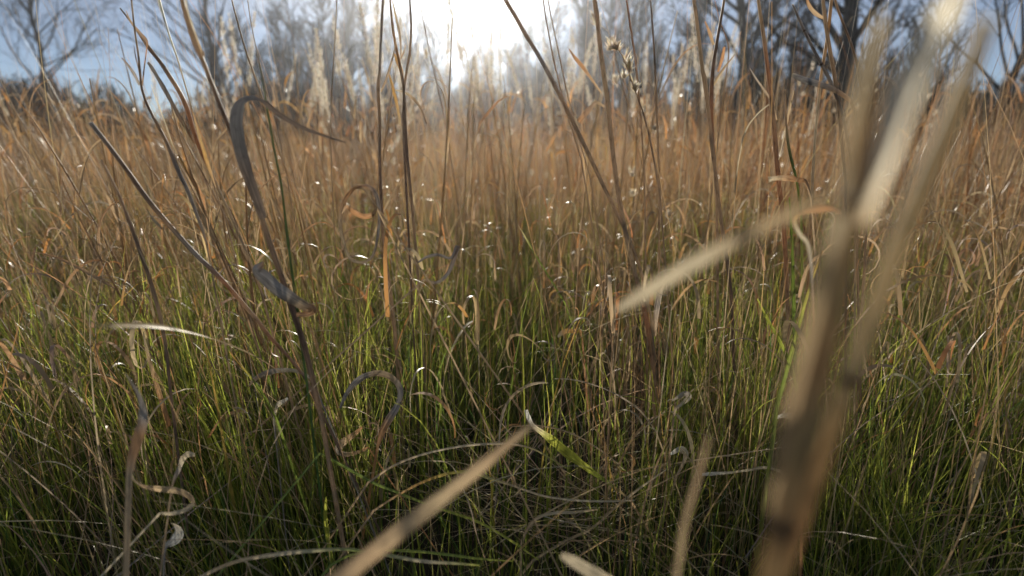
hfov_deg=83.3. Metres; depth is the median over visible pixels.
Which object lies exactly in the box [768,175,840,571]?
curled leaf
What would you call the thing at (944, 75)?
bare tree
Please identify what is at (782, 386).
dry stalk
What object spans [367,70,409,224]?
plume grass
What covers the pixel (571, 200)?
dry stalk
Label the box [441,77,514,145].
bare shrub
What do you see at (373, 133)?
dry stalk
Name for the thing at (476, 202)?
dry stalk
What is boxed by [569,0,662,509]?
jointed stalk
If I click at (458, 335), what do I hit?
curled leaf
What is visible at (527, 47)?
bare tree
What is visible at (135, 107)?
dry stalk
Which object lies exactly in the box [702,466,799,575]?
curled leaf
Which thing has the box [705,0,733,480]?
grass stalk
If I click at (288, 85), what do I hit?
bare tree
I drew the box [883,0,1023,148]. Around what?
bare tree
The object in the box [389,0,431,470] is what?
grass stalk
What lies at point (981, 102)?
bare shrub
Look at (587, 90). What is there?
plume grass
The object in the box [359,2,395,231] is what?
plume grass
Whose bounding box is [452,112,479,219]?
dry stalk
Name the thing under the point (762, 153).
dry stalk
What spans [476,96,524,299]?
dry stalk
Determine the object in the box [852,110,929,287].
dry stalk
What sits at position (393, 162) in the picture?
seed weed
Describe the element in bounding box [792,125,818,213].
dry stalk
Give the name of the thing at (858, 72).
grass stalk
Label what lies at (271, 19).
bare tree
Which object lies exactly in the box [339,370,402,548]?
curled leaf
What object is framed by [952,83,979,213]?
dry stalk
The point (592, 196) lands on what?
straw
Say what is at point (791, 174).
dry stalk
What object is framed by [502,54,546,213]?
plume grass
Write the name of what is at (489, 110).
rust leaf
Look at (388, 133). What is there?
plume grass
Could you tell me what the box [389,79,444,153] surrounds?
bare shrub
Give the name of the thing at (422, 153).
dry stalk
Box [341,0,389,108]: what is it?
bare tree
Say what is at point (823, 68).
jointed twig
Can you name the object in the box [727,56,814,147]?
bare shrub
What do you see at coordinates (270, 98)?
bare shrub
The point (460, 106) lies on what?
plume grass
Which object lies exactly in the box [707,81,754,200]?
dry stalk
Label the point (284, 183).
dry stalk
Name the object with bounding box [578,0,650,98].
bare tree
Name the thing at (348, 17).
bare tree
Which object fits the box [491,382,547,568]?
curled leaf
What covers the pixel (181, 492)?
curled leaf
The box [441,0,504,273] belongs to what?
plume grass
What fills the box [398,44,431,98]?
bare tree
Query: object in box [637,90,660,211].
seed weed
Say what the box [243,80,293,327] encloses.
dry stalk
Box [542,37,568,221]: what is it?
plume grass
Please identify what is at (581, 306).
dry stalk
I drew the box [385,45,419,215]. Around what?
plume grass
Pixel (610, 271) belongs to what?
dry stalk
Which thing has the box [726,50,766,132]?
bare tree
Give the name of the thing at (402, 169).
dry stalk
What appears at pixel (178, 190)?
dry stalk
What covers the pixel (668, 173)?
dry stalk
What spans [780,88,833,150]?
bare shrub
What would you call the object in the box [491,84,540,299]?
dry stalk
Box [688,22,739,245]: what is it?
plume grass
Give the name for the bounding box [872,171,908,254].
dry stalk
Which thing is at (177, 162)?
dry stalk
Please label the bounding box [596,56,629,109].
bare tree
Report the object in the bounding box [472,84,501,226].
dry stalk
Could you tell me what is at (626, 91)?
bare shrub
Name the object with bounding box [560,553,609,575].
dry leaf
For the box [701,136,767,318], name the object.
dry stalk
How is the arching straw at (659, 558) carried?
on the ground at (436, 528)
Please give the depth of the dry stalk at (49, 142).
4.19 m
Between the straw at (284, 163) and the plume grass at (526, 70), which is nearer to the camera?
the straw at (284, 163)
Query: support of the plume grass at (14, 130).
on the ground at (436, 528)
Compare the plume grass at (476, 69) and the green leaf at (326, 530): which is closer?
the green leaf at (326, 530)
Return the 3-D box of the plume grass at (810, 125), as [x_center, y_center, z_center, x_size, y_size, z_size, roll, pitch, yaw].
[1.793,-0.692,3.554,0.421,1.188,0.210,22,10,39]
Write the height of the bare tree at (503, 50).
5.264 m
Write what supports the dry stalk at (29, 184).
on the ground at (436, 528)
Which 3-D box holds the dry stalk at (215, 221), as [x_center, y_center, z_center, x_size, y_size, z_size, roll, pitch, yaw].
[-0.641,0.095,1.356,0.227,0.850,0.104,-12,9,14]
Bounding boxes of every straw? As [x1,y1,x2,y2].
[0,163,1023,575]
[200,548,479,575]
[217,452,538,575]
[231,0,357,511]
[247,0,327,401]
[304,443,565,575]
[321,549,511,575]
[326,470,634,575]
[330,0,344,425]
[364,425,618,575]
[420,5,474,319]
[433,460,488,573]
[519,509,596,575]
[521,469,666,575]
[543,0,633,474]
[545,516,673,573]
[548,0,634,457]
[555,378,709,573]
[626,0,649,464]
[650,0,659,392]
[682,0,728,436]
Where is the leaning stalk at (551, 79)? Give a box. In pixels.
[504,0,663,475]
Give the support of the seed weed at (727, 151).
on the ground at (436, 528)
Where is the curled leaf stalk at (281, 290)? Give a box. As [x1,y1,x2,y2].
[180,0,347,563]
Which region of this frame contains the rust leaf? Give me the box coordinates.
[442,96,509,400]
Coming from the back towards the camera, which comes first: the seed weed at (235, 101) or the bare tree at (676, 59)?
the bare tree at (676, 59)
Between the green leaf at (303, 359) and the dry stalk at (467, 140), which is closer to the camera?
the green leaf at (303, 359)
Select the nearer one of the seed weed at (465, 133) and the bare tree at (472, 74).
the seed weed at (465, 133)
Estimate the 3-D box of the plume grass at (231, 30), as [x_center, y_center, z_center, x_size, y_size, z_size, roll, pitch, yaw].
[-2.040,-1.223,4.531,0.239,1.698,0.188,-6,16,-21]
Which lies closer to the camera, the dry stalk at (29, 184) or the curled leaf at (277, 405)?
the curled leaf at (277, 405)
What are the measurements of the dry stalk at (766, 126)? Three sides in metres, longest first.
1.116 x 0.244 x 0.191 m
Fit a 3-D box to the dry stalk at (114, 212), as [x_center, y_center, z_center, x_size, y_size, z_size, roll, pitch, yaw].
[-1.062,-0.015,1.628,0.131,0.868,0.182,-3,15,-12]
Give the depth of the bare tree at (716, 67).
22.38 m
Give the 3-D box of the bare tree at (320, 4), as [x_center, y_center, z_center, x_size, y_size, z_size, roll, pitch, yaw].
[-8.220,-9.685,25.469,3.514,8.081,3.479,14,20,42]
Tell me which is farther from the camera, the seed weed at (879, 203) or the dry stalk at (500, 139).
the dry stalk at (500, 139)
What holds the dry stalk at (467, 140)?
on the ground at (436, 528)
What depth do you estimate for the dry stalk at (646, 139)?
4.10 m
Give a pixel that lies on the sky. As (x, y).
(482, 12)
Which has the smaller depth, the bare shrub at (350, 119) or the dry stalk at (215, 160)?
the dry stalk at (215, 160)
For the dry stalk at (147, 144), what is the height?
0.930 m
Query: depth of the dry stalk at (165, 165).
4.24 m
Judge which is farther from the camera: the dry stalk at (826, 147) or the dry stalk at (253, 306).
the dry stalk at (826, 147)
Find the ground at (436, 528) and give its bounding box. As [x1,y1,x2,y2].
[0,140,1023,575]
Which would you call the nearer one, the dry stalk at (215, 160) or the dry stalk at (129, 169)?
the dry stalk at (215, 160)
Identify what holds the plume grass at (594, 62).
on the ground at (436, 528)
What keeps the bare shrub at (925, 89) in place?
on the ground at (436, 528)
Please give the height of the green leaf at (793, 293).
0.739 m
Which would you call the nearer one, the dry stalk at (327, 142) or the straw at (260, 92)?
the straw at (260, 92)
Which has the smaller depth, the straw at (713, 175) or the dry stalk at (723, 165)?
the straw at (713, 175)
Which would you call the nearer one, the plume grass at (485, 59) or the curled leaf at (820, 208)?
the curled leaf at (820, 208)
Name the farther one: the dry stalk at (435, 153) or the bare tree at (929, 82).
the bare tree at (929, 82)
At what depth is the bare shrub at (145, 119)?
27.21 m
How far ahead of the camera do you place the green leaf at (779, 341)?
1.01 m
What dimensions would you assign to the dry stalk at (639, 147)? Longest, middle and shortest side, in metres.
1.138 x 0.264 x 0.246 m
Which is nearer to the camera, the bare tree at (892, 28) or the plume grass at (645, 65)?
the plume grass at (645, 65)
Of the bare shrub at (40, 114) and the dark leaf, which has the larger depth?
the bare shrub at (40, 114)
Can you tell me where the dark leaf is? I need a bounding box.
[792,73,855,528]
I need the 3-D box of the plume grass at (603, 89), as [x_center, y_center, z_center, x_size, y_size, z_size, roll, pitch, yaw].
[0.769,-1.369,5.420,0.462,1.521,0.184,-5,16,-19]
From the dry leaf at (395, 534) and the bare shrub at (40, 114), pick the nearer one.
the dry leaf at (395, 534)
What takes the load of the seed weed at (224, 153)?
on the ground at (436, 528)
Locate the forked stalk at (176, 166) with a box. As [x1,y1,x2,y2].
[122,0,257,522]
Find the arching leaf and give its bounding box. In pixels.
[708,104,768,511]
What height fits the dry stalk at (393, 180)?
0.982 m
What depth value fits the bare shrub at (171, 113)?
21.91 m
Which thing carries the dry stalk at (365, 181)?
on the ground at (436, 528)
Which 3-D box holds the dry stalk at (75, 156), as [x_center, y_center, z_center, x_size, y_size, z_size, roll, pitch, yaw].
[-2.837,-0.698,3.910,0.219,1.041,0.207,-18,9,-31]
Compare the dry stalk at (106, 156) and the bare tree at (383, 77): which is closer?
the dry stalk at (106, 156)
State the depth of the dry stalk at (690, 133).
3.72 m
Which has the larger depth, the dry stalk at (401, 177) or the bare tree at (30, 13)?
the bare tree at (30, 13)
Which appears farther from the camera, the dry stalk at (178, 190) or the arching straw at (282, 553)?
the dry stalk at (178, 190)
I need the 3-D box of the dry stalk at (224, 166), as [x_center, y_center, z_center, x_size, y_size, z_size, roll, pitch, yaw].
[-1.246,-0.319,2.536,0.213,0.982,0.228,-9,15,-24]
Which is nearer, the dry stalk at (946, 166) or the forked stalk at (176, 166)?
the forked stalk at (176, 166)
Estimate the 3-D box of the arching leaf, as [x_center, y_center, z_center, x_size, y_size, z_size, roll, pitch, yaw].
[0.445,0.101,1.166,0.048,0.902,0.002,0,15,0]
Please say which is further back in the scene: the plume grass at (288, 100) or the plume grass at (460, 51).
the plume grass at (288, 100)
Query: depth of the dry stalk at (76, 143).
4.03 m
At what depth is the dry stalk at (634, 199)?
2.07 m
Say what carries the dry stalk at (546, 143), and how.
on the ground at (436, 528)
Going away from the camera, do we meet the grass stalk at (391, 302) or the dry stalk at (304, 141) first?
the grass stalk at (391, 302)
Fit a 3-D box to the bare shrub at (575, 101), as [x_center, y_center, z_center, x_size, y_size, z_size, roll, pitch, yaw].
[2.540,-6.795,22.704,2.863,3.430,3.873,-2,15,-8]
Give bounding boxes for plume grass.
[0,96,42,201]
[149,59,175,175]
[195,77,204,171]
[204,80,231,176]
[206,76,215,143]
[212,83,237,244]
[219,16,244,219]
[227,13,264,230]
[246,11,289,238]
[271,48,324,228]
[276,54,307,214]
[279,29,365,288]
[300,42,340,216]
[302,67,324,197]
[306,42,348,231]
[306,83,323,185]
[309,56,347,248]
[314,100,422,257]
[315,51,366,227]
[325,11,344,231]
[336,30,408,241]
[348,0,386,245]
[348,116,375,196]
[350,1,414,209]
[353,17,421,297]
[358,72,377,168]
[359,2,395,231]
[362,58,402,219]
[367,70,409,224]
[372,0,411,226]
[380,88,396,208]
[383,40,436,230]
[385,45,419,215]
[386,93,415,201]
[416,43,441,217]
[420,78,436,166]
[427,64,470,178]
[428,0,458,231]
[438,41,522,274]
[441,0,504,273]
[456,48,488,204]
[470,21,508,251]
[485,51,508,177]
[487,27,534,243]
[490,72,527,196]
[496,24,533,236]
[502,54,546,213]
[525,63,541,203]
[525,83,547,182]
[534,23,600,230]
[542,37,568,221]
[543,29,572,222]
[545,94,559,199]
[547,91,555,177]
[552,40,591,221]
[566,72,604,224]
[571,33,581,249]
[577,13,601,231]
[584,56,613,159]
[638,42,648,170]
[652,44,689,185]
[657,38,690,204]
[660,94,673,156]
[669,89,684,180]
[671,54,680,193]
[683,23,736,238]
[683,64,706,216]
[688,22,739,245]
[690,6,712,224]
[705,32,740,186]
[714,56,728,191]
[779,87,827,225]
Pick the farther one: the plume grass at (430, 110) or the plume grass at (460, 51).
the plume grass at (430, 110)
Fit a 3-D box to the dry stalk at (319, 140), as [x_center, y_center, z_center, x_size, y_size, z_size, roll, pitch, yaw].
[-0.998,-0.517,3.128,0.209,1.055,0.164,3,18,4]
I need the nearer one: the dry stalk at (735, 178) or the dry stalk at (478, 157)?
the dry stalk at (735, 178)
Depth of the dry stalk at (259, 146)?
3.82 m
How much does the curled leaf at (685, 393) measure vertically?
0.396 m
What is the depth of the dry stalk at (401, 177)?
3.89 m
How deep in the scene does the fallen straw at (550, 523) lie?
1.15 m
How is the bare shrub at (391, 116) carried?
on the ground at (436, 528)
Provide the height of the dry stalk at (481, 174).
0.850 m
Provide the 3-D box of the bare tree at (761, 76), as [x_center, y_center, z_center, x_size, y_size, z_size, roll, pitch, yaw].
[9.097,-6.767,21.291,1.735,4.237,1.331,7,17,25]
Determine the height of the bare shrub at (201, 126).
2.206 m
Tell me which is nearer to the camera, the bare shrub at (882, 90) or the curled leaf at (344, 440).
the curled leaf at (344, 440)
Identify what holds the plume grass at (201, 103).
on the ground at (436, 528)
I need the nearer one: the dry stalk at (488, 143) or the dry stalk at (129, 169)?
the dry stalk at (129, 169)
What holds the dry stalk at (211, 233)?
on the ground at (436, 528)
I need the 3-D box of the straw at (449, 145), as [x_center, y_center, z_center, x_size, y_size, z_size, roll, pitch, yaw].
[-0.201,-0.297,1.991,0.184,1.244,0.004,0,15,0]
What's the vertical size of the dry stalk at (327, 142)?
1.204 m
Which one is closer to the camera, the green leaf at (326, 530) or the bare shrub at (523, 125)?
the green leaf at (326, 530)
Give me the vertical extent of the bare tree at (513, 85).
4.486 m
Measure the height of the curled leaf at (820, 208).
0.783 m
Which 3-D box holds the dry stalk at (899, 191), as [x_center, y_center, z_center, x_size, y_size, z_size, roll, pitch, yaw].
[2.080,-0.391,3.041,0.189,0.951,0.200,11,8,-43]
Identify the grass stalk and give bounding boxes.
[376,0,406,481]
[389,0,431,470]
[402,0,419,453]
[692,0,737,469]
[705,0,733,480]
[750,0,789,405]
[804,0,832,322]
[806,0,846,500]
[834,0,867,525]
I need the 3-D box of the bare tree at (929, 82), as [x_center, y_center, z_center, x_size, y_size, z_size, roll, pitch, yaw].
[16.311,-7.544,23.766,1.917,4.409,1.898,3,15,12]
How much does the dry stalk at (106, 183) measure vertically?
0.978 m
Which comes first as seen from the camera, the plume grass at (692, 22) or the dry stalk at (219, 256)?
the dry stalk at (219, 256)
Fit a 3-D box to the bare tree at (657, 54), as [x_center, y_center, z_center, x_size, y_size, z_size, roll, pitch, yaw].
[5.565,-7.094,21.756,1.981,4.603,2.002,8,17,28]
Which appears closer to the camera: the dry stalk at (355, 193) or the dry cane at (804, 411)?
the dry cane at (804, 411)
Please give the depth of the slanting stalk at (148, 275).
0.90 m
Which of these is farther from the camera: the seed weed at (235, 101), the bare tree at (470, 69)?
the bare tree at (470, 69)
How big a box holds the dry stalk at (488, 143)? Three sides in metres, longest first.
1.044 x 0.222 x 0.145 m
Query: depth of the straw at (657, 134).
1.41 m
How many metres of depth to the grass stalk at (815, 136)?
1.11 m
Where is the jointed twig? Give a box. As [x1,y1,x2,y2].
[792,4,863,528]
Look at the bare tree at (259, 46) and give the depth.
23.02 m
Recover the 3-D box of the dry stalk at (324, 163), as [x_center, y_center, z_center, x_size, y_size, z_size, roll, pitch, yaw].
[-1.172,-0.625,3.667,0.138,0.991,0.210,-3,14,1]
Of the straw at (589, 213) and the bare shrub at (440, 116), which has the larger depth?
the bare shrub at (440, 116)
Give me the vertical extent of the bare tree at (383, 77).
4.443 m
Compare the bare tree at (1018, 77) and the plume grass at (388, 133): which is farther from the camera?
the bare tree at (1018, 77)
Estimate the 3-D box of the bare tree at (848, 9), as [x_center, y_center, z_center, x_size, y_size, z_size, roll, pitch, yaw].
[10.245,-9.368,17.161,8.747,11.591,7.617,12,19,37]
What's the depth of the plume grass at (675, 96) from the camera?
4.11 m
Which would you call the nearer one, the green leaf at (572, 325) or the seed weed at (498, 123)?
the green leaf at (572, 325)
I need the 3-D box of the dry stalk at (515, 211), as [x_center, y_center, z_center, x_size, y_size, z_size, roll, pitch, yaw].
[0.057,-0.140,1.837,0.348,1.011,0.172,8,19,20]
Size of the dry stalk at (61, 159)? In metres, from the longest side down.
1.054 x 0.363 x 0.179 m
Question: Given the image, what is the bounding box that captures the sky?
[0,0,1023,127]
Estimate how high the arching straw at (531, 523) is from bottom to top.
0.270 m
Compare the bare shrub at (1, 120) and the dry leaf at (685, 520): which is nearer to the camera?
the dry leaf at (685, 520)
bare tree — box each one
[0,0,130,89]
[75,0,275,94]
[86,78,106,116]
[177,5,245,115]
[218,13,277,106]
[235,37,279,99]
[253,1,306,108]
[254,0,312,88]
[259,45,294,106]
[277,18,333,102]
[292,0,373,143]
[297,13,344,111]
[319,0,389,143]
[326,19,367,143]
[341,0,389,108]
[357,17,412,109]
[358,28,406,99]
[362,51,397,122]
[384,3,432,139]
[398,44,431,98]
[405,17,457,147]
[431,62,454,111]
[455,48,501,131]
[460,59,488,92]
[468,38,508,152]
[496,42,529,138]
[497,39,530,105]
[502,22,544,148]
[521,0,580,81]
[547,0,620,136]
[566,18,610,105]
[569,0,665,148]
[573,0,619,98]
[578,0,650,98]
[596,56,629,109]
[615,0,674,89]
[616,42,661,147]
[633,37,685,124]
[658,0,735,106]
[662,40,700,117]
[663,0,737,95]
[663,0,843,153]
[664,19,724,143]
[695,40,732,112]
[726,0,880,152]
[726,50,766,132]
[734,0,791,78]
[744,44,783,127]
[770,0,831,118]
[775,33,807,115]
[791,58,822,105]
[800,52,837,139]
[855,0,938,108]
[873,48,903,138]
[878,12,950,103]
[879,52,904,108]
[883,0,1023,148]
[915,0,974,91]
[922,61,936,96]
[924,63,957,101]
[1014,45,1023,91]
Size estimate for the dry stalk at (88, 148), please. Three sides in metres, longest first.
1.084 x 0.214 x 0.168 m
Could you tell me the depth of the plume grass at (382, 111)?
3.85 m
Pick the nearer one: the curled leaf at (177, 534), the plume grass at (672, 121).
the curled leaf at (177, 534)
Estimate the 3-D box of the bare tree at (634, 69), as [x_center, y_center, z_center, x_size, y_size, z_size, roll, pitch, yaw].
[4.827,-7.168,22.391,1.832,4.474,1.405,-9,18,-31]
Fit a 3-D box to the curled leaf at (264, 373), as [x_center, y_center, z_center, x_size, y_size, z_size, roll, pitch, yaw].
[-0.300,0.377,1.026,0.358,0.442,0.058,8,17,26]
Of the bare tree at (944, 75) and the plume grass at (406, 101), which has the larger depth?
the bare tree at (944, 75)
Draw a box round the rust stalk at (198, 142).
[119,8,333,553]
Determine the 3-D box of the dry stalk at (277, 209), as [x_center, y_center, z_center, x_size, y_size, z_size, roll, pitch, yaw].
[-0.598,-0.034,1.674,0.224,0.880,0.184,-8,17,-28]
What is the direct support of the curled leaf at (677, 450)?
on the ground at (436, 528)
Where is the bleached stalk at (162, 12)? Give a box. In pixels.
[158,0,293,494]
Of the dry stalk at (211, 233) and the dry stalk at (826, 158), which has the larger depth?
the dry stalk at (826, 158)
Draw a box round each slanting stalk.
[89,122,399,573]
[100,160,193,575]
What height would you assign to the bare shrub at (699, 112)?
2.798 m
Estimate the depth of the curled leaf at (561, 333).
1.33 m
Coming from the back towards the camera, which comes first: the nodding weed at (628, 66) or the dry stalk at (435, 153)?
the dry stalk at (435, 153)
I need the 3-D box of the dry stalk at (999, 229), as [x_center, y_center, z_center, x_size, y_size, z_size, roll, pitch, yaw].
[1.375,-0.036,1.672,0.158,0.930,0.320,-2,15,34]
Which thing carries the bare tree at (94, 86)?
on the ground at (436, 528)
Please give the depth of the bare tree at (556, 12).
24.48 m
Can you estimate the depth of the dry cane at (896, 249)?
0.18 m
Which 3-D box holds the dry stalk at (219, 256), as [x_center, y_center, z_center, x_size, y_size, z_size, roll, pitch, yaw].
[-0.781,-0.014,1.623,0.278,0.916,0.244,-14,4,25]
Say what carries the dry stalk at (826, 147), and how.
on the ground at (436, 528)
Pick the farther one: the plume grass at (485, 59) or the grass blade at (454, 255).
the plume grass at (485, 59)
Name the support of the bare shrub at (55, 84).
on the ground at (436, 528)
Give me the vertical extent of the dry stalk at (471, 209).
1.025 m
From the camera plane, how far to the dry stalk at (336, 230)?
1.96 m
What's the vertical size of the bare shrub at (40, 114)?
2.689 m
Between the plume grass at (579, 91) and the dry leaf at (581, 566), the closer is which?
the dry leaf at (581, 566)
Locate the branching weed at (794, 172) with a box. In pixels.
[779,88,804,332]
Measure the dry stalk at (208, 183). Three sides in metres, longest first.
1.007 x 0.269 x 0.123 m
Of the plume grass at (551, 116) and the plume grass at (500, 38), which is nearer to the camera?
the plume grass at (500, 38)
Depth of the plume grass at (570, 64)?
3.36 m
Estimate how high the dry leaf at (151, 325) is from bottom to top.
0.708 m
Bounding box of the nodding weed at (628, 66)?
[604,40,682,509]
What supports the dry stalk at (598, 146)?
on the ground at (436, 528)
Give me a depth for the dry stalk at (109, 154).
2.97 m
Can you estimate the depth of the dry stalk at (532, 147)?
3.25 m
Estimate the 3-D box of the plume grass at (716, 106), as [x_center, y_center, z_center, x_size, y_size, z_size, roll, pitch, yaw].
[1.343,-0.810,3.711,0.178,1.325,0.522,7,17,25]
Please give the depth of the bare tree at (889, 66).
22.39 m
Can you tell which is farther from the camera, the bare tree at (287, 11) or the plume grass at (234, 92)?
the bare tree at (287, 11)
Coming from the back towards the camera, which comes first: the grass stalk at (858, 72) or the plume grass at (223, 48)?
the plume grass at (223, 48)
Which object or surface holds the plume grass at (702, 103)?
on the ground at (436, 528)
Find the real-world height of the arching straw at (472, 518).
0.369 m
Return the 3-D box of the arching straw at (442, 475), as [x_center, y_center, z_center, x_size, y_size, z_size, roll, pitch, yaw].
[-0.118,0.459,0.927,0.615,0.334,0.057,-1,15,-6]
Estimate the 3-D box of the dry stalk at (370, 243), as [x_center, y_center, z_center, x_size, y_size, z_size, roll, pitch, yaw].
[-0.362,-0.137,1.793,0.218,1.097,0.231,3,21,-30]
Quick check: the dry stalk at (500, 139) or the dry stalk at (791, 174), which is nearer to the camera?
the dry stalk at (791, 174)
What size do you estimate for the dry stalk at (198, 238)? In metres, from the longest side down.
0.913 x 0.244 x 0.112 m
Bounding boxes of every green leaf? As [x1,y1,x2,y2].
[229,352,329,575]
[259,63,329,570]
[323,496,333,573]
[517,224,621,474]
[524,409,673,570]
[757,299,813,575]
[789,197,796,369]
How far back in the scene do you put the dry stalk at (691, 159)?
4.72 m
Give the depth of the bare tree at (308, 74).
21.88 m
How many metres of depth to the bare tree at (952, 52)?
23.74 m
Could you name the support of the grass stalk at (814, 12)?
on the ground at (436, 528)
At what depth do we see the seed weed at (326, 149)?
3.47 m
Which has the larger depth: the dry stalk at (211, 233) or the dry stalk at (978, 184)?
the dry stalk at (978, 184)
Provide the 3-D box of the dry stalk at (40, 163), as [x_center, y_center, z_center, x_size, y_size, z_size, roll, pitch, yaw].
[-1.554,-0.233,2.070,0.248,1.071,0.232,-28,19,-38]
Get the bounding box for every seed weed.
[202,98,230,222]
[226,54,251,231]
[313,87,335,219]
[360,48,428,269]
[454,83,477,218]
[477,89,534,241]
[539,84,563,196]
[589,2,681,354]
[619,80,654,198]
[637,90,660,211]
[713,91,736,225]
[780,62,814,168]
[871,132,889,270]
[905,93,939,167]
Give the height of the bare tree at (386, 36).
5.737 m
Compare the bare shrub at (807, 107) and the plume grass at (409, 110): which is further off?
the bare shrub at (807, 107)
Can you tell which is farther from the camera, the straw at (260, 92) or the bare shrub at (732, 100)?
the bare shrub at (732, 100)
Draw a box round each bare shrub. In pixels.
[0,68,86,143]
[0,73,57,148]
[0,101,28,151]
[1,89,69,154]
[43,106,102,155]
[63,81,146,150]
[103,124,144,145]
[120,99,158,140]
[141,120,180,146]
[151,106,201,145]
[177,101,228,143]
[181,77,259,140]
[219,86,271,150]
[237,70,317,155]
[266,84,348,153]
[278,90,351,146]
[308,68,374,114]
[328,95,381,153]
[357,93,407,148]
[372,91,420,144]
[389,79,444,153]
[406,79,474,145]
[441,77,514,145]
[461,75,516,135]
[482,93,534,151]
[504,107,540,149]
[510,48,614,150]
[555,71,619,149]
[580,100,624,146]
[586,60,674,148]
[631,97,685,143]
[663,104,691,137]
[676,88,735,153]
[678,73,733,132]
[704,69,775,145]
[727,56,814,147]
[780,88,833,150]
[786,50,897,146]
[875,72,890,115]
[881,78,978,138]
[907,75,1012,138]
[942,75,1022,141]
[988,74,1023,127]
[991,78,1023,96]
[997,93,1023,145]
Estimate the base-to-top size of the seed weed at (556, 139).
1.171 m
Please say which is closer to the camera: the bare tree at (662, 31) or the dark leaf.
the dark leaf
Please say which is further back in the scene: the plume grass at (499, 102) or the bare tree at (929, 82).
the bare tree at (929, 82)
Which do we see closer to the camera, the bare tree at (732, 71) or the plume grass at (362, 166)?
the plume grass at (362, 166)
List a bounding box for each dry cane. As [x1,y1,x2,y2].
[615,0,961,575]
[787,19,996,575]
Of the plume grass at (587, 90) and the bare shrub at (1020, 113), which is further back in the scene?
the bare shrub at (1020, 113)
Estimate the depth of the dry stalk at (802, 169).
2.38 m
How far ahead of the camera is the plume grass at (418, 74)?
3.98 m
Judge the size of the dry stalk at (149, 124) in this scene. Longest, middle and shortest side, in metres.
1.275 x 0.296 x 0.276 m
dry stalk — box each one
[0,74,64,302]
[0,79,122,331]
[0,87,91,361]
[0,100,111,245]
[2,198,47,249]
[5,110,190,405]
[12,101,48,194]
[18,180,236,483]
[19,85,58,209]
[33,113,71,209]
[45,60,93,201]
[62,91,97,207]
[65,78,164,387]
[66,111,95,224]
[76,123,183,418]
[79,103,127,234]
[81,82,112,233]
[84,107,97,211]
[97,117,140,265]
[101,29,194,313]
[115,132,260,344]
[120,134,138,209]
[126,72,166,212]
[134,113,173,291]
[146,132,184,256]
[148,153,308,469]
[151,111,305,392]
[156,145,217,240]
[161,120,186,212]
[171,106,338,484]
[172,144,264,313]
[177,130,252,382]
[180,111,204,251]
[181,98,240,270]
[202,121,265,435]
[219,143,285,479]
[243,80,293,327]
[243,107,285,238]
[254,120,337,355]
[261,128,334,329]
[262,123,338,285]
[277,48,328,339]
[283,101,344,262]
[303,79,361,204]
[308,108,331,236]
[311,90,350,258]
[311,170,371,370]
[330,45,423,330]
[344,85,390,199]
[351,63,451,357]
[352,155,364,218]
[355,132,373,251]
[358,65,384,189]
[378,18,456,409]
[382,137,401,224]
[388,155,416,228]
[401,113,405,255]
[419,108,427,203]
[426,119,448,214]
[427,57,486,349]
[435,98,460,230]
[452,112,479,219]
[462,81,499,337]
[467,102,491,226]
[470,138,488,285]
[471,75,575,350]
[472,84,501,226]
[476,89,518,239]
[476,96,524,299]
[476,139,486,227]
[484,69,520,303]
[484,88,528,190]
[485,125,501,210]
[488,116,491,186]
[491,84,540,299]
[493,75,551,248]
[533,78,558,216]
[546,90,602,313]
[556,93,610,413]
[561,112,618,319]
[564,132,595,305]
[570,150,591,214]
[581,111,606,208]
[591,77,665,341]
[599,89,672,245]
[607,11,712,354]
[612,101,648,246]
[624,102,688,357]
[628,110,670,236]
[638,105,672,201]
[641,131,678,235]
[659,85,680,204]
[671,118,683,167]
[672,68,724,219]
[677,74,723,235]
[682,118,701,202]
[686,125,726,217]
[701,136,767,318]
[706,137,742,309]
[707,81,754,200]
[708,129,728,197]
[731,80,775,275]
[733,131,757,258]
[737,89,802,276]
[740,120,761,254]
[742,84,816,281]
[742,151,772,286]
[746,113,812,312]
[748,130,764,184]
[754,251,822,575]
[756,64,822,288]
[775,115,831,297]
[777,124,801,238]
[786,109,808,206]
[792,92,830,227]
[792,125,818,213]
[802,107,848,194]
[811,69,892,244]
[818,126,844,193]
[838,146,906,374]
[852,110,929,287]
[867,122,933,264]
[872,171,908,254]
[878,111,930,211]
[880,156,899,221]
[916,135,1023,330]
[925,101,935,199]
[929,131,960,203]
[946,131,993,279]
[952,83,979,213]
[953,111,1015,414]
[965,105,1002,293]
[967,261,1023,368]
[977,123,1023,268]
[983,106,998,217]
[984,105,1019,224]
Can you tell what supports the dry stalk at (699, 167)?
on the ground at (436, 528)
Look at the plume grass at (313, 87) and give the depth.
4.00 m
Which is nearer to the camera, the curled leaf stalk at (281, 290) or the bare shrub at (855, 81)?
the curled leaf stalk at (281, 290)
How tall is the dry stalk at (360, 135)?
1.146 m
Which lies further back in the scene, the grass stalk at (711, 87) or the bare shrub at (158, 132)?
the bare shrub at (158, 132)
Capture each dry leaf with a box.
[95,323,327,470]
[329,422,533,575]
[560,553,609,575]
[674,434,709,575]
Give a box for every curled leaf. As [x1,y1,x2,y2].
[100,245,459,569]
[100,475,194,575]
[122,374,147,575]
[159,451,194,575]
[163,522,183,575]
[248,368,390,574]
[273,397,289,571]
[335,426,453,575]
[338,184,632,568]
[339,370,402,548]
[341,205,562,575]
[431,321,472,475]
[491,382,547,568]
[558,328,592,475]
[641,446,688,575]
[656,391,691,574]
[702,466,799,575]
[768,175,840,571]
[793,205,839,575]

